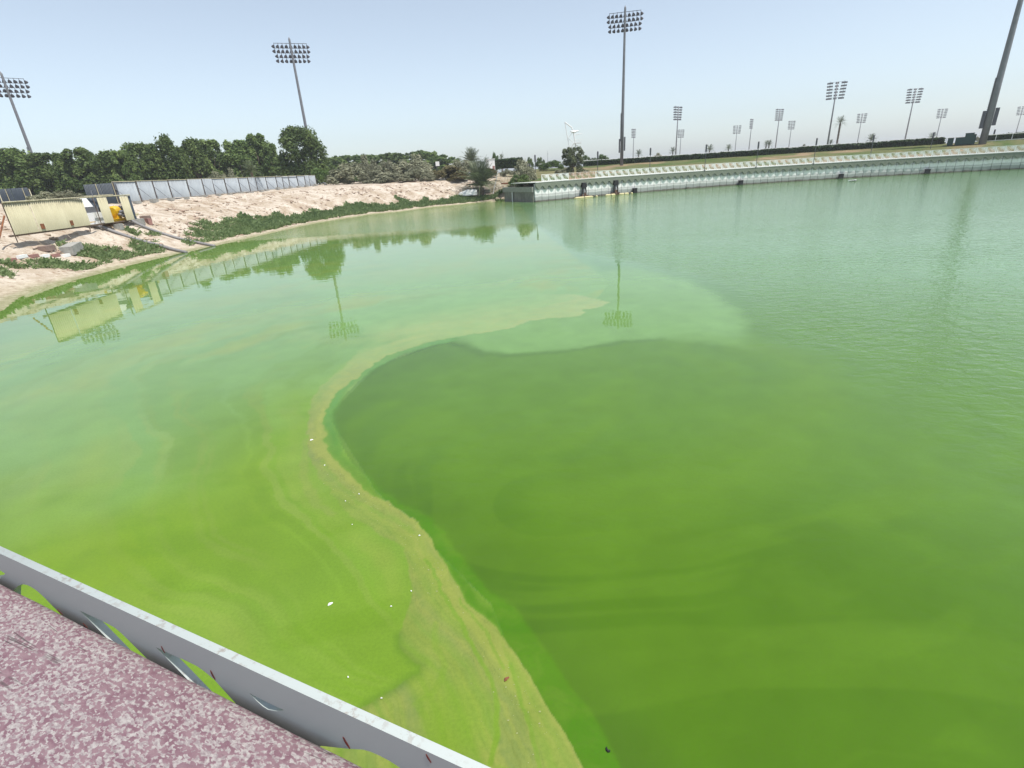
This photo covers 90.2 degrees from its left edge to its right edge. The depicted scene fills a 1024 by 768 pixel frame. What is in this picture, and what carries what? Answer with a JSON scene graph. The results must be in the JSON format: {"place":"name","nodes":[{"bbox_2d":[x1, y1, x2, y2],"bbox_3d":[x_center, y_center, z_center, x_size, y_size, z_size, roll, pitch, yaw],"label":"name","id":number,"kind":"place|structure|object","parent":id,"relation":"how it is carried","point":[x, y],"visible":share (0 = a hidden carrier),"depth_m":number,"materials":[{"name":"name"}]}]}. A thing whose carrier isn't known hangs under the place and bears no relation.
{"place":"outdoors","nodes":[
{"label":"outdoors","id":0,"kind":"place"},
{"bbox_2d":[0,584,360,767],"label":"stone ledge","id":1,"kind":"object","parent":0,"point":[73,694],"visible":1,"depth_m":0.80,"materials":[{"name":"stone"}]},
{"bbox_2d":[0,546,489,767],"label":"white railing","id":2,"kind":"object","parent":1,"relation":"attached to","point":[305,711],"visible":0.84,"depth_m":0.81,"materials":[{"name":"metal"}]},
{"bbox_2d":[0,169,1023,767],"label":"water","id":3,"kind":"structure","parent":0,"point":[718,477],"depth_m":8.73,"materials":[{"name":"green liquid"}]},
{"bbox_2d":[320,362,578,764],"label":"foam flecks","id":4,"kind":"object","parent":3,"relation":"on","point":[447,611],"visible":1,"depth_m":5.92,"materials":[{"name":"white"}]},
{"bbox_2d":[0,138,1023,310],"bbox_3d":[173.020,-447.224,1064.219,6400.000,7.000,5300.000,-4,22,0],"label":"ground","id":5,"kind":"structure","parent":0,"point":[24,282],"depth_m":66.84,"materials":[{"name":"beige sand"}]},
{"bbox_2d":[0,187,31,203],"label":"site fence","id":6,"kind":"object","parent":5,"relation":"on","point":[20,194],"visible":0.66,"depth_m":68.03,"materials":[{"name":"metal"}]},
{"bbox_2d":[0,71,32,152],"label":"floodlight mast","id":7,"kind":"object","parent":5,"relation":"on","point":[8,92],"visible":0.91,"depth_m":115.58,"materials":[{"name":"metal"}]},
{"bbox_2d":[0,146,43,199],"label":"ficus tree","id":8,"kind":"object","parent":5,"relation":"on","point":[10,158],"visible":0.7,"depth_m":107.19,"materials":[{"name":"green plant"}]},
{"bbox_2d":[26,191,53,202],"bbox_3d":[-53.661,-21.302,58.297,3.458,1.420,3.286,6,24,22],"label":"bush","id":9,"kind":"object","parent":5,"relation":"on","point":[41,195],"visible":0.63,"depth_m":57.79,"materials":[{"name":"green plant"}]},
{"bbox_2d":[37,245,56,251],"bbox_3d":[-32.234,-9.402,35.340,0.600,0.350,0.900,-6,23,-5],"label":"concrete block","id":10,"kind":"object","parent":5,"relation":"on","point":[45,248],"depth_m":35.02,"materials":[{"name":"brown concrete"}]},
{"bbox_2d":[25,152,71,195],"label":"ficus tree","id":11,"kind":"object","parent":5,"relation":"on","point":[41,180],"visible":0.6,"depth_m":107.59,"materials":[{"name":"green plant"}]},
{"bbox_2d":[47,151,83,192],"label":"ficus tree","id":12,"kind":"object","parent":5,"relation":"on","point":[59,163],"visible":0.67,"depth_m":108.48,"materials":[{"name":"green plant"}]},
{"bbox_2d":[48,190,83,200],"bbox_3d":[-50.718,-21.351,58.038,3.735,1.458,3.929,-3,22,0],"label":"bush","id":13,"kind":"object","parent":5,"relation":"on","point":[63,194],"visible":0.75,"depth_m":57.36,"materials":[{"name":"green plant"}]},
{"bbox_2d":[0,194,136,242],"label":"pump shelter","id":14,"kind":"object","parent":5,"relation":"on","point":[56,214],"visible":0.91,"depth_m":36.87,"materials":[{"name":"beige metal"}]},
{"bbox_2d":[58,241,83,254],"bbox_3d":[-31.849,-9.794,36.889,0.800,0.600,1.900,-10,29,-16],"label":"concrete block","id":15,"kind":"object","parent":5,"relation":"on","point":[72,248],"depth_m":36.41,"materials":[{"name":"grey concrete"}]},
{"bbox_2d":[59,146,100,195],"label":"ficus tree","id":16,"kind":"object","parent":5,"relation":"on","point":[79,153],"visible":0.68,"depth_m":108.05,"materials":[{"name":"green plant"}]},
{"bbox_2d":[81,151,106,190],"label":"ficus tree","id":17,"kind":"object","parent":5,"relation":"on","point":[88,157],"visible":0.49,"depth_m":109.25,"materials":[{"name":"green plant"}]},
{"bbox_2d":[83,183,120,203],"bbox_3d":[-42.473,-19.724,52.874,3.412,2.000,0.100,-4,22,0],"label":"site fence","id":18,"kind":"object","parent":5,"relation":"on","point":[105,188],"visible":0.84,"depth_m":52.78,"materials":[{"name":"metal"}]},
{"bbox_2d":[90,206,125,222],"bbox_3d":[-34.556,-14.509,43.600,1.676,1.250,4.949,-5,22,-3],"label":"pump unit","id":19,"kind":"object","parent":5,"relation":"on","point":[115,210],"visible":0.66,"depth_m":44.32,"materials":[{"name":"yellow paint"}]},
{"bbox_2d":[79,191,104,224],"bbox_3d":[-34.494,-14.402,41.609,1.100,2.602,1.200,-5,22,-3],"label":"pump housing","id":20,"kind":"object","parent":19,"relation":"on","point":[92,214],"visible":0.53,"depth_m":41.53,"materials":[{"name":"white paint"}]},
{"bbox_2d":[96,225,187,252],"bbox_3d":[-31.069,-12.352,42.603,7.414,3.220,1.278,-4,22,0],"label":"hose","id":21,"kind":"object","parent":20,"relation":"attached to","point":[149,242],"visible":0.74,"depth_m":42.78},
{"bbox_2d":[118,213,215,245],"bbox_3d":[-31.031,-13.847,45.859,7.715,3.511,1.135,-6,23,-6],"label":"hose","id":22,"kind":"object","parent":19,"relation":"attached to","point":[154,230],"visible":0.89,"depth_m":45.95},
{"bbox_2d":[91,149,132,193],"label":"ficus tree","id":23,"kind":"object","parent":5,"relation":"on","point":[102,163],"visible":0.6,"depth_m":108.53,"materials":[{"name":"green plant"}]},
{"bbox_2d":[113,223,123,229],"bbox_3d":[-33.479,-13.376,43.409,0.500,0.500,0.600,-6,23,-5],"label":"concrete block","id":24,"kind":"object","parent":5,"relation":"on","point":[120,226],"depth_m":43.18,"materials":[{"name":"grey concrete"}]},
{"bbox_2d":[109,149,144,187],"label":"ficus tree","id":25,"kind":"object","parent":5,"relation":"on","point":[120,170],"visible":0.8,"depth_m":109.24,"materials":[{"name":"green plant"}]},
{"bbox_2d":[118,141,156,193],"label":"ficus tree","id":26,"kind":"object","parent":5,"relation":"on","point":[131,149],"visible":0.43,"depth_m":110.87,"materials":[{"name":"green plant"}]},
{"bbox_2d":[135,218,145,225],"bbox_3d":[-33.350,-14.535,45.747,0.600,0.550,0.800,-13,24,-21],"label":"concrete block","id":27,"kind":"object","parent":5,"relation":"on","point":[141,221],"depth_m":45.47,"materials":[{"name":"grey concrete"}]},
{"bbox_2d":[137,143,170,179],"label":"ficus tree","id":28,"kind":"object","parent":5,"relation":"on","point":[145,150],"visible":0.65,"depth_m":110.95,"materials":[{"name":"green plant"}]},
{"bbox_2d":[151,132,192,183],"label":"ficus tree","id":29,"kind":"object","parent":5,"relation":"on","point":[168,149],"visible":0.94,"depth_m":111.86,"materials":[{"name":"green plant"}]},
{"bbox_2d":[180,137,212,189],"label":"ficus tree","id":30,"kind":"object","parent":5,"relation":"on","point":[193,150],"visible":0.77,"depth_m":116.56,"materials":[{"name":"green plant"}]},
{"bbox_2d":[197,139,228,178],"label":"ficus tree","id":31,"kind":"object","parent":5,"relation":"on","point":[210,146],"visible":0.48,"depth_m":120.05,"materials":[{"name":"green plant"}]},
{"bbox_2d":[111,175,316,202],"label":"site fence","id":32,"kind":"object","parent":5,"relation":"on","point":[151,189],"visible":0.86,"depth_m":66.75,"materials":[{"name":"metal"}]},
{"bbox_2d":[202,172,226,190],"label":"bush","id":33,"kind":"object","parent":5,"relation":"on","point":[217,175],"visible":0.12,"depth_m":74.51,"materials":[{"name":"green plant"}]},
{"bbox_2d":[222,167,243,192],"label":"bush","id":34,"kind":"object","parent":5,"relation":"on","point":[230,173],"visible":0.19,"depth_m":76.50,"materials":[{"name":"green plant"}]},
{"bbox_2d":[218,139,262,176],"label":"ficus tree","id":35,"kind":"object","parent":5,"relation":"on","point":[234,150],"visible":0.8,"depth_m":121.58,"materials":[{"name":"green plant"}]},
{"bbox_2d":[238,158,263,177],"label":"date palm","id":36,"kind":"object","parent":5,"relation":"on","point":[251,169],"visible":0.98,"depth_m":79.88,"materials":[{"name":"green plant"}]},
{"bbox_2d":[0,179,504,271],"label":"rubble","id":37,"kind":"object","parent":5,"relation":"on","point":[149,239],"visible":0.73,"depth_m":61.57,"materials":[{"name":"stone"}]},
{"bbox_2d":[0,185,510,278],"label":"weeds","id":38,"kind":"object","parent":5,"relation":"on","point":[215,231],"visible":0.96,"depth_m":53.25,"materials":[{"name":"green plant"}]},
{"bbox_2d":[244,132,277,180],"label":"ficus tree","id":39,"kind":"object","parent":5,"relation":"on","point":[258,139],"visible":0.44,"depth_m":125.31,"materials":[{"name":"green plant"}]},
{"bbox_2d":[258,143,286,176],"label":"ficus tree","id":40,"kind":"object","parent":5,"relation":"on","point":[270,148],"visible":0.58,"depth_m":124.64,"materials":[{"name":"green plant"}]},
{"bbox_2d":[271,38,312,162],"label":"floodlight mast","id":41,"kind":"object","parent":5,"relation":"on","point":[292,56],"visible":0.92,"depth_m":118.00,"materials":[{"name":"metal"}]},
{"bbox_2d":[275,125,333,184],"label":"ficus tree","id":42,"kind":"object","parent":5,"relation":"on","point":[291,139],"visible":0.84,"depth_m":114.41,"materials":[{"name":"green plant"}]},
{"bbox_2d":[311,167,334,183],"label":"bush","id":43,"kind":"object","parent":5,"relation":"on","point":[318,173],"visible":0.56,"depth_m":110.30,"materials":[{"name":"green plant"}]},
{"bbox_2d":[323,156,348,182],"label":"ficus tree","id":44,"kind":"object","parent":5,"relation":"on","point":[339,160],"visible":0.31,"depth_m":163.98,"materials":[{"name":"green plant"}]},
{"bbox_2d":[330,176,350,183],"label":"bush","id":45,"kind":"object","parent":5,"relation":"on","point":[343,180],"visible":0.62,"depth_m":103.09,"materials":[{"name":"green plant"}]},
{"bbox_2d":[329,155,358,182],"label":"ficus tree","id":46,"kind":"object","parent":5,"relation":"on","point":[344,157],"visible":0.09,"depth_m":169.35,"materials":[{"name":"green plant"}]},
{"bbox_2d":[325,162,367,184],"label":"bush","id":47,"kind":"object","parent":5,"relation":"on","point":[351,170],"visible":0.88,"depth_m":102.30,"materials":[{"name":"green plant"}]},
{"bbox_2d":[346,155,362,181],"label":"ficus tree","id":48,"kind":"object","parent":5,"relation":"on","point":[356,158],"visible":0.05,"depth_m":174.41,"materials":[{"name":"green plant"}]},
{"bbox_2d":[357,153,377,182],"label":"bush","id":49,"kind":"object","parent":5,"relation":"on","point":[365,166],"visible":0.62,"depth_m":108.99,"materials":[{"name":"green plant"}]},
{"bbox_2d":[362,154,387,172],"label":"ficus tree","id":50,"kind":"object","parent":5,"relation":"on","point":[377,158],"visible":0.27,"depth_m":176.06,"materials":[{"name":"green plant"}]},
{"bbox_2d":[357,169,402,183],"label":"bush","id":51,"kind":"object","parent":5,"relation":"on","point":[376,175],"visible":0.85,"depth_m":101.86,"materials":[{"name":"green plant"}]},
{"bbox_2d":[373,160,398,174],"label":"bush","id":52,"kind":"object","parent":5,"relation":"on","point":[389,166],"visible":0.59,"depth_m":108.08,"materials":[{"name":"green plant"}]},
{"bbox_2d":[375,152,397,172],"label":"ficus tree","id":53,"kind":"object","parent":5,"relation":"on","point":[387,156],"visible":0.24,"depth_m":179.39,"materials":[{"name":"green plant"}]},
{"bbox_2d":[379,153,403,163],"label":"ficus tree","id":54,"kind":"object","parent":5,"relation":"on","point":[396,156],"visible":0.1,"depth_m":184.75,"materials":[{"name":"green plant"}]},
{"bbox_2d":[377,174,413,182],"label":"bush","id":55,"kind":"object","parent":5,"relation":"on","point":[401,178],"visible":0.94,"depth_m":100.09,"materials":[{"name":"green plant"}]},
{"bbox_2d":[392,152,410,163],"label":"ficus tree","id":56,"kind":"object","parent":5,"relation":"on","point":[407,156],"visible":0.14,"depth_m":187.40,"materials":[{"name":"green plant"}]},
{"bbox_2d":[392,153,432,177],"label":"bush","id":57,"kind":"object","parent":5,"relation":"on","point":[401,166],"visible":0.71,"depth_m":109.08,"materials":[{"name":"green plant"}]},
{"bbox_2d":[401,150,426,176],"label":"ficus tree","id":58,"kind":"object","parent":5,"relation":"on","point":[423,156],"visible":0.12,"depth_m":181.91,"materials":[{"name":"green plant"}]},
{"bbox_2d":[403,166,433,179],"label":"bush","id":59,"kind":"object","parent":5,"relation":"on","point":[414,172],"visible":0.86,"depth_m":102.28,"materials":[{"name":"green plant"}]},
{"bbox_2d":[411,151,439,170],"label":"ficus tree","id":60,"kind":"object","parent":5,"relation":"on","point":[429,154],"visible":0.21,"depth_m":178.99,"materials":[{"name":"green plant"}]},
{"bbox_2d":[419,174,436,181],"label":"bush","id":61,"kind":"object","parent":5,"relation":"on","point":[429,177],"visible":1,"depth_m":100.94,"materials":[{"name":"green plant"}]},
{"bbox_2d":[423,154,450,168],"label":"ficus tree","id":62,"kind":"object","parent":5,"relation":"on","point":[428,160],"visible":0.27,"depth_m":170.36,"materials":[{"name":"green plant"}]},
{"bbox_2d":[433,157,460,171],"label":"ficus tree","id":63,"kind":"object","parent":5,"relation":"on","point":[441,159],"visible":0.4,"depth_m":166.25,"materials":[{"name":"green plant"}]},
{"bbox_2d":[427,165,467,179],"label":"bush","id":64,"kind":"object","parent":5,"relation":"on","point":[450,169],"visible":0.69,"depth_m":102.98,"materials":[{"name":"green plant"}]},
{"bbox_2d":[446,174,468,180],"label":"bush","id":65,"kind":"object","parent":5,"relation":"on","point":[453,177],"visible":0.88,"depth_m":101.44,"materials":[{"name":"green plant"}]},
{"bbox_2d":[441,159,477,178],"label":"bush","id":66,"kind":"object","parent":5,"relation":"on","point":[459,163],"visible":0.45,"depth_m":107.29,"materials":[{"name":"green plant"}]},
{"bbox_2d":[460,189,476,195],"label":"boat hull","id":67,"kind":"object","parent":5,"relation":"on","point":[469,192],"visible":0.93,"depth_m":94.53,"materials":[{"name":"white paint"}]},
{"bbox_2d":[459,147,479,166],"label":"date palm","id":68,"kind":"object","parent":5,"relation":"on","point":[471,154],"visible":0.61,"depth_m":131.28,"materials":[{"name":"green plant"}]},
{"bbox_2d":[456,157,509,194],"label":"date palm","id":69,"kind":"object","parent":5,"relation":"on","point":[480,176],"visible":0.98,"depth_m":93.98,"materials":[{"name":"green plant"}]},
{"bbox_2d":[486,158,494,168],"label":"white booth","id":70,"kind":"object","parent":5,"relation":"on","point":[492,165],"visible":0.39,"depth_m":118.27,"materials":[{"name":"paint"}]},
{"bbox_2d":[499,169,514,175],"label":"bush","id":71,"kind":"object","parent":5,"relation":"on","point":[506,171],"visible":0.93,"depth_m":108.29,"materials":[{"name":"green plant"}]},
{"bbox_2d":[495,157,522,168],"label":"building","id":72,"kind":"structure","parent":5,"relation":"on","point":[505,163],"depth_m":136.36,"materials":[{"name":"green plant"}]},
{"bbox_2d":[502,186,533,201],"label":"concrete abutment","id":73,"kind":"object","parent":5,"relation":"on","point":[520,194],"visible":0.69,"depth_m":87.73,"materials":[{"name":"white paint"}]},
{"bbox_2d":[508,174,532,186],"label":"bush","id":74,"kind":"object","parent":73,"relation":"on","point":[523,178],"visible":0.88,"depth_m":89.47,"materials":[{"name":"green plant"}]},
{"bbox_2d":[510,159,537,186],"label":"bush","id":75,"kind":"object","parent":5,"relation":"on","point":[521,168],"visible":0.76,"depth_m":92.35,"materials":[{"name":"green plant"}]},
{"bbox_2d":[536,157,544,166],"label":"tree","id":76,"kind":"object","parent":5,"relation":"on","point":[539,161],"visible":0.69,"depth_m":145.85,"materials":[{"name":"green plant"}]},
{"bbox_2d":[538,160,563,170],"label":"bush","id":77,"kind":"object","parent":5,"relation":"on","point":[553,163],"visible":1,"depth_m":125.08,"materials":[{"name":"green plant"}]},
{"bbox_2d":[554,167,574,173],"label":"bush","id":78,"kind":"object","parent":5,"relation":"on","point":[564,170],"visible":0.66,"depth_m":107.41,"materials":[{"name":"green plant"}]},
{"bbox_2d":[561,146,583,172],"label":"round tree","id":79,"kind":"object","parent":5,"relation":"on","point":[571,157],"visible":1,"depth_m":102.17,"materials":[{"name":"green plant"}]},
{"bbox_2d":[564,122,581,153],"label":"crane","id":80,"kind":"structure","parent":5,"relation":"on","point":[573,132],"depth_m":152.28,"materials":[{"name":"white paint"}]},
{"bbox_2d":[607,5,643,165],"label":"floodlight mast","id":81,"kind":"object","parent":5,"relation":"on","point":[622,137],"visible":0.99,"depth_m":117.84,"materials":[{"name":"metal"}]},
{"bbox_2d":[631,128,635,155],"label":"floodlight mast","id":82,"kind":"object","parent":5,"relation":"on","point":[633,135],"visible":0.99,"depth_m":451.87,"materials":[{"name":"metal"}]},
{"bbox_2d":[673,106,681,155],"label":"floodlight mast","id":83,"kind":"object","parent":5,"relation":"on","point":[678,112],"visible":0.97,"depth_m":295.23,"materials":[{"name":"metal"}]},
{"bbox_2d":[733,125,741,149],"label":"floodlight mast","id":84,"kind":"object","parent":5,"relation":"on","point":[736,133],"visible":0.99,"depth_m":489.65,"materials":[{"name":"metal"}]},
{"bbox_2d":[583,137,945,165],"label":"hedge","id":85,"kind":"object","parent":5,"relation":"on","point":[878,144],"visible":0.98,"depth_m":122.76,"materials":[{"name":"green plant"}]},
{"bbox_2d":[586,136,942,160],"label":"running rail","id":86,"kind":"object","parent":5,"relation":"on","point":[772,148],"visible":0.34,"depth_m":124.73,"materials":[{"name":"white paint"}]},
{"bbox_2d":[511,151,1023,201],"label":"seawall","id":87,"kind":"object","parent":5,"relation":"on","point":[562,189],"visible":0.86,"depth_m":97.56,"materials":[{"name":"concrete"}]},
{"bbox_2d":[579,182,588,196],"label":"pump intake","id":88,"kind":"object","parent":87,"relation":"attached to","point":[584,186],"visible":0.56,"depth_m":88.33,"materials":[{"name":"black metal"}]},
{"bbox_2d":[611,180,619,194],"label":"pump intake","id":89,"kind":"object","parent":87,"relation":"attached to","point":[615,184],"visible":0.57,"depth_m":91.35,"materials":[{"name":"black metal"}]},
{"bbox_2d":[541,145,1023,181],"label":"promenade railing","id":90,"kind":"object","parent":87,"relation":"on","point":[985,149],"visible":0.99,"depth_m":96.88,"materials":[{"name":"white metal"}]},
{"bbox_2d":[775,109,783,147],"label":"floodlight mast","id":91,"kind":"object","parent":5,"relation":"on","point":[778,118],"visible":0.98,"depth_m":348.59,"materials":[{"name":"metal"}]},
{"bbox_2d":[788,121,795,146],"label":"floodlight mast","id":92,"kind":"object","parent":5,"relation":"on","point":[791,127],"visible":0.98,"depth_m":471.80,"materials":[{"name":"metal"}]},
{"bbox_2d":[826,81,847,143],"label":"floodlight mast","id":93,"kind":"object","parent":5,"relation":"on","point":[836,89],"visible":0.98,"depth_m":233.87,"materials":[{"name":"metal"}]},
{"bbox_2d":[835,116,845,143],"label":"date palm","id":94,"kind":"object","parent":5,"relation":"on","point":[840,124],"visible":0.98,"depth_m":178.29,"materials":[{"name":"green plant"}]},
{"bbox_2d":[856,113,867,141],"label":"floodlight mast","id":95,"kind":"object","parent":5,"relation":"on","point":[861,122],"visible":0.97,"depth_m":435.56,"materials":[{"name":"metal"}]},
{"bbox_2d":[904,88,923,138],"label":"floodlight mast","id":96,"kind":"object","parent":5,"relation":"on","point":[914,94],"visible":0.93,"depth_m":277.80,"materials":[{"name":"metal"}]},
{"bbox_2d":[936,109,947,135],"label":"floodlight mast","id":97,"kind":"object","parent":5,"relation":"on","point":[941,117],"visible":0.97,"depth_m":437.66,"materials":[{"name":"metal"}]},
{"bbox_2d":[946,138,953,145],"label":"waste bin","id":98,"kind":"object","parent":5,"relation":"on","point":[950,141],"visible":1,"depth_m":104.42,"materials":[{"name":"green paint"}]},
{"bbox_2d":[954,137,965,144],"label":"waste bin","id":99,"kind":"object","parent":5,"relation":"on","point":[959,141],"visible":1,"depth_m":103.61,"materials":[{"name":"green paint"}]},
{"bbox_2d":[963,133,974,144],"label":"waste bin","id":100,"kind":"object","parent":5,"relation":"on","point":[968,138],"visible":1,"depth_m":102.67,"materials":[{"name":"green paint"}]},
{"bbox_2d":[945,132,1023,143],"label":"running rail","id":101,"kind":"object","parent":5,"relation":"on","point":[992,134],"visible":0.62,"depth_m":101.95,"materials":[{"name":"white paint"}]},
{"bbox_2d":[978,0,1022,144],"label":"floodlight mast","id":102,"kind":"object","parent":5,"relation":"on","point":[986,122],"visible":0.94,"depth_m":98.16,"materials":[{"name":"metal"}]},
{"bbox_2d":[987,131,1023,140],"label":"hedge","id":103,"kind":"object","parent":5,"relation":"on","point":[1016,135],"visible":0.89,"depth_m":102.71,"materials":[{"name":"green plant"}]},
{"bbox_2d":[1015,106,1023,132],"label":"floodlight mast","id":104,"kind":"object","parent":5,"relation":"on","point":[1020,115],"visible":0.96,"depth_m":467.54,"materials":[{"name":"metal"}]},
{"bbox_2d":[0,0,1023,192],"label":"sky","id":105,"kind":"structure","parent":0,"point":[447,77],"materials":[{"name":"blue"}]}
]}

